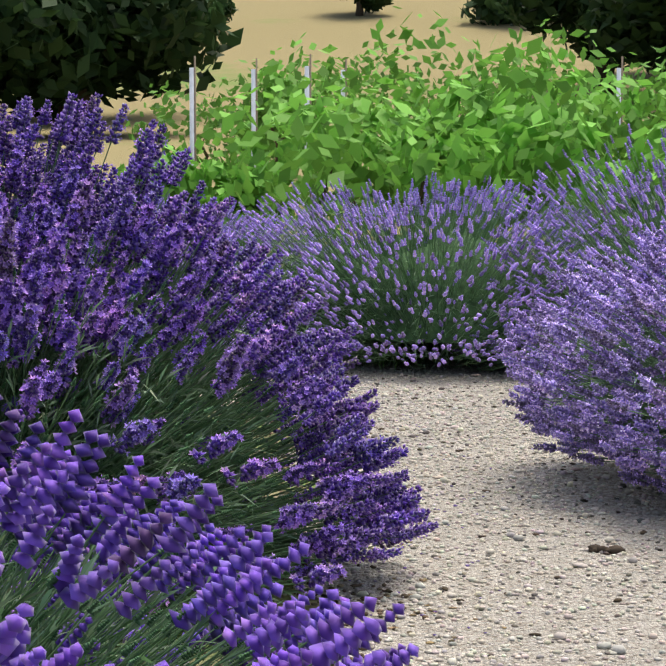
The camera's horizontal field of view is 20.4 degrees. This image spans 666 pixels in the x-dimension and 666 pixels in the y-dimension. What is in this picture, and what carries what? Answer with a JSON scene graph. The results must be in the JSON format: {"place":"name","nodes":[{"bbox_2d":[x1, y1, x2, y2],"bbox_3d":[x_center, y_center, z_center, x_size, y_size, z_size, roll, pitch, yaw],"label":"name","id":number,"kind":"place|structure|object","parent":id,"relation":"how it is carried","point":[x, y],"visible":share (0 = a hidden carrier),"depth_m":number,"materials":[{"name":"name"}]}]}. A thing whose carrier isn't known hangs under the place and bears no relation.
{"place":"outdoors","nodes":[
{"label":"outdoors","id":0,"kind":"place"},
{"bbox_2d":[0,0,659,665],"bbox_3d":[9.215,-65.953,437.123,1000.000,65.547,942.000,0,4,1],"label":"terrain","id":1,"kind":"structure","parent":0,"point":[322,24],"depth_m":81.86,"materials":[{"name":"beige sand"}]},
{"bbox_2d":[0,0,113,117],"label":"tree","id":2,"kind":"object","parent":1,"relation":"on","point":[50,84],"depth_m":43.01,"materials":[{"name":"green plant"}]},
{"bbox_2d":[15,0,224,121],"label":"tree","id":3,"kind":"object","parent":1,"relation":"on","point":[210,5],"depth_m":55.72,"materials":[{"name":"green plant"}]},
{"bbox_2d":[0,0,243,137],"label":"tree","id":4,"kind":"object","parent":1,"relation":"on","point":[172,36],"depth_m":44.42,"materials":[{"name":"green plant"}]},
{"bbox_2d":[91,144,288,246],"bbox_3d":[-1.084,-0.919,12.789,1.630,0.804,1.195,0,4,1],"label":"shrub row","id":5,"kind":"object","parent":1,"relation":"on","point":[221,189],"depth_m":12.49,"materials":[{"name":"green plant"}]},
{"bbox_2d":[189,56,195,165],"bbox_3d":[-1.251,-1.768,16.534,0.058,1.404,0.040,0,4,1],"label":"post","id":6,"kind":"object","parent":1,"relation":"on","point":[192,82],"visible":0.58,"depth_m":16.50,"materials":[{"name":"metal"}]},
{"bbox_2d":[0,395,418,665],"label":"lavender","id":7,"kind":"object","parent":1,"relation":"on","point":[325,634],"depth_m":1.34,"materials":[{"name":"purple plant"}]},
{"bbox_2d":[0,91,439,643],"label":"lavender","id":8,"kind":"object","parent":1,"relation":"on","point":[385,510],"depth_m":2.43,"materials":[{"name":"purple plant"}]},
{"bbox_2d":[213,0,238,22],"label":"hill tree","id":9,"kind":"object","parent":1,"relation":"on","point":[229,9],"visible":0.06,"depth_m":88.26,"materials":[{"name":"green plant"}]},
{"bbox_2d":[251,58,257,166],"bbox_3d":[-0.735,-1.866,17.318,0.058,1.404,0.040,0,4,1],"label":"post","id":10,"kind":"object","parent":1,"relation":"on","point":[254,97],"visible":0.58,"depth_m":17.28,"materials":[{"name":"metal"}]},
{"bbox_2d":[151,354,454,665],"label":"pebbles","id":11,"kind":"object","parent":1,"relation":"on","point":[380,611],"visible":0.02,"depth_m":2.51,"materials":[{"name":"grey stone"}]},
{"bbox_2d":[305,54,311,210],"bbox_3d":[-0.214,-1.693,15.916,0.058,1.404,0.040,0,4,1],"label":"post","id":12,"kind":"object","parent":1,"relation":"on","point":[308,75],"visible":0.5,"depth_m":15.87,"materials":[{"name":"metal"}]},
{"bbox_2d":[341,59,346,157],"bbox_3d":[0.103,-1.915,17.698,0.058,1.404,0.040,0,4,1],"label":"post","id":13,"kind":"object","parent":1,"relation":"on","point":[343,93],"visible":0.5,"depth_m":17.65,"materials":[{"name":"metal"}]},
{"bbox_2d":[354,0,393,15],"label":"hill tree","id":14,"kind":"object","parent":1,"relation":"on","point":[372,5],"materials":[{"name":"green plant"}]},
{"bbox_2d":[125,43,665,169],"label":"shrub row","id":15,"kind":"object","parent":1,"relation":"on","point":[162,117],"depth_m":23.91,"materials":[{"name":"green plant"}]},
{"bbox_2d":[176,28,665,239],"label":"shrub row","id":16,"kind":"object","parent":1,"relation":"on","point":[355,154],"depth_m":12.81,"materials":[{"name":"green plant"}]},
{"bbox_2d":[226,6,665,191],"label":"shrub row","id":17,"kind":"object","parent":1,"relation":"on","point":[275,78],"depth_m":18.12,"materials":[{"name":"green plant"}]},
{"bbox_2d":[355,341,544,370],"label":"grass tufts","id":18,"kind":"object","parent":1,"relation":"on","point":[399,361],"visible":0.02,"depth_m":5.79,"materials":[{"name":"plant"}]},
{"bbox_2d":[234,83,665,249],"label":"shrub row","id":19,"kind":"object","parent":1,"relation":"on","point":[500,163],"depth_m":10.60,"materials":[{"name":"green plant"}]},
{"bbox_2d":[266,63,665,223],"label":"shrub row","id":20,"kind":"object","parent":1,"relation":"on","point":[631,113],"depth_m":15.28,"materials":[{"name":"green plant"}]},
{"bbox_2d":[460,0,524,25],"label":"hill tree","id":21,"kind":"object","parent":1,"relation":"on","point":[487,11],"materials":[{"name":"green plant"}]},
{"bbox_2d":[494,0,615,91],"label":"tree","id":22,"kind":"object","parent":1,"relation":"on","point":[531,15],"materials":[{"name":"green plant"}]},
{"bbox_2d":[573,0,665,77],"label":"tree","id":23,"kind":"object","parent":1,"relation":"on","point":[624,28],"visible":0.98,"depth_m":59.77,"materials":[{"name":"green plant"}]},
{"bbox_2d":[616,56,622,152],"bbox_3d":[2.606,-1.812,16.850,0.058,1.404,0.040,0,4,1],"label":"post","id":24,"kind":"object","parent":1,"relation":"on","point":[619,73],"visible":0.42,"depth_m":16.80,"materials":[{"name":"metal"}]},
{"bbox_2d":[643,63,665,73],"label":"tree","id":25,"kind":"object","parent":1,"relation":"on","point":[648,69],"depth_m":70.74,"materials":[{"name":"green plant"}]},
{"bbox_2d":[134,350,665,665],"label":"gravel path","id":26,"kind":"structure","parent":0,"point":[645,622],"depth_m":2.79,"materials":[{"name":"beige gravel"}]},
{"bbox_2d":[81,194,341,354],"bbox_3d":[-0.634,-0.210,6.274,1.572,0.527,1.302,0,4,1],"label":"lavender","id":27,"kind":"object","parent":26,"relation":"on","point":[233,236],"depth_m":6.17,"materials":[{"name":"purple plant"}]},
{"bbox_2d":[215,411,507,661],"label":"pebbles","id":28,"kind":"object","parent":26,"relation":"on","point":[360,584],"visible":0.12,"depth_m":2.54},
{"bbox_2d":[176,172,627,371],"bbox_3d":[0.257,-0.201,5.830,1.580,0.612,1.319,0,4,1],"label":"lavender","id":29,"kind":"object","parent":26,"relation":"on","point":[369,217],"depth_m":5.59,"materials":[{"name":"purple plant"}]},
{"bbox_2d":[328,364,588,658],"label":"pebbles","id":30,"kind":"object","parent":26,"relation":"on","point":[448,525],"visible":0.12,"depth_m":2.85,"materials":[{"name":"grey stone"}]},
{"bbox_2d":[438,124,665,377],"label":"lavender","id":31,"kind":"object","parent":26,"relation":"on","point":[658,191],"depth_m":5.51,"materials":[{"name":"purple plant"}]},
{"bbox_2d":[495,219,665,492],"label":"lavender","id":32,"kind":"object","parent":26,"relation":"on","point":[559,332],"depth_m":3.26,"materials":[{"name":"purple plant"}]},
{"bbox_2d":[588,544,625,553],"bbox_3d":[0.415,0.328,2.801,0.056,0.015,0.029,0,4,1],"label":"soil clod","id":33,"kind":"object","parent":26,"relation":"on","point":[613,549],"visible":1,"depth_m":2.79,"materials":[{"name":"brown soil"}]}
]}

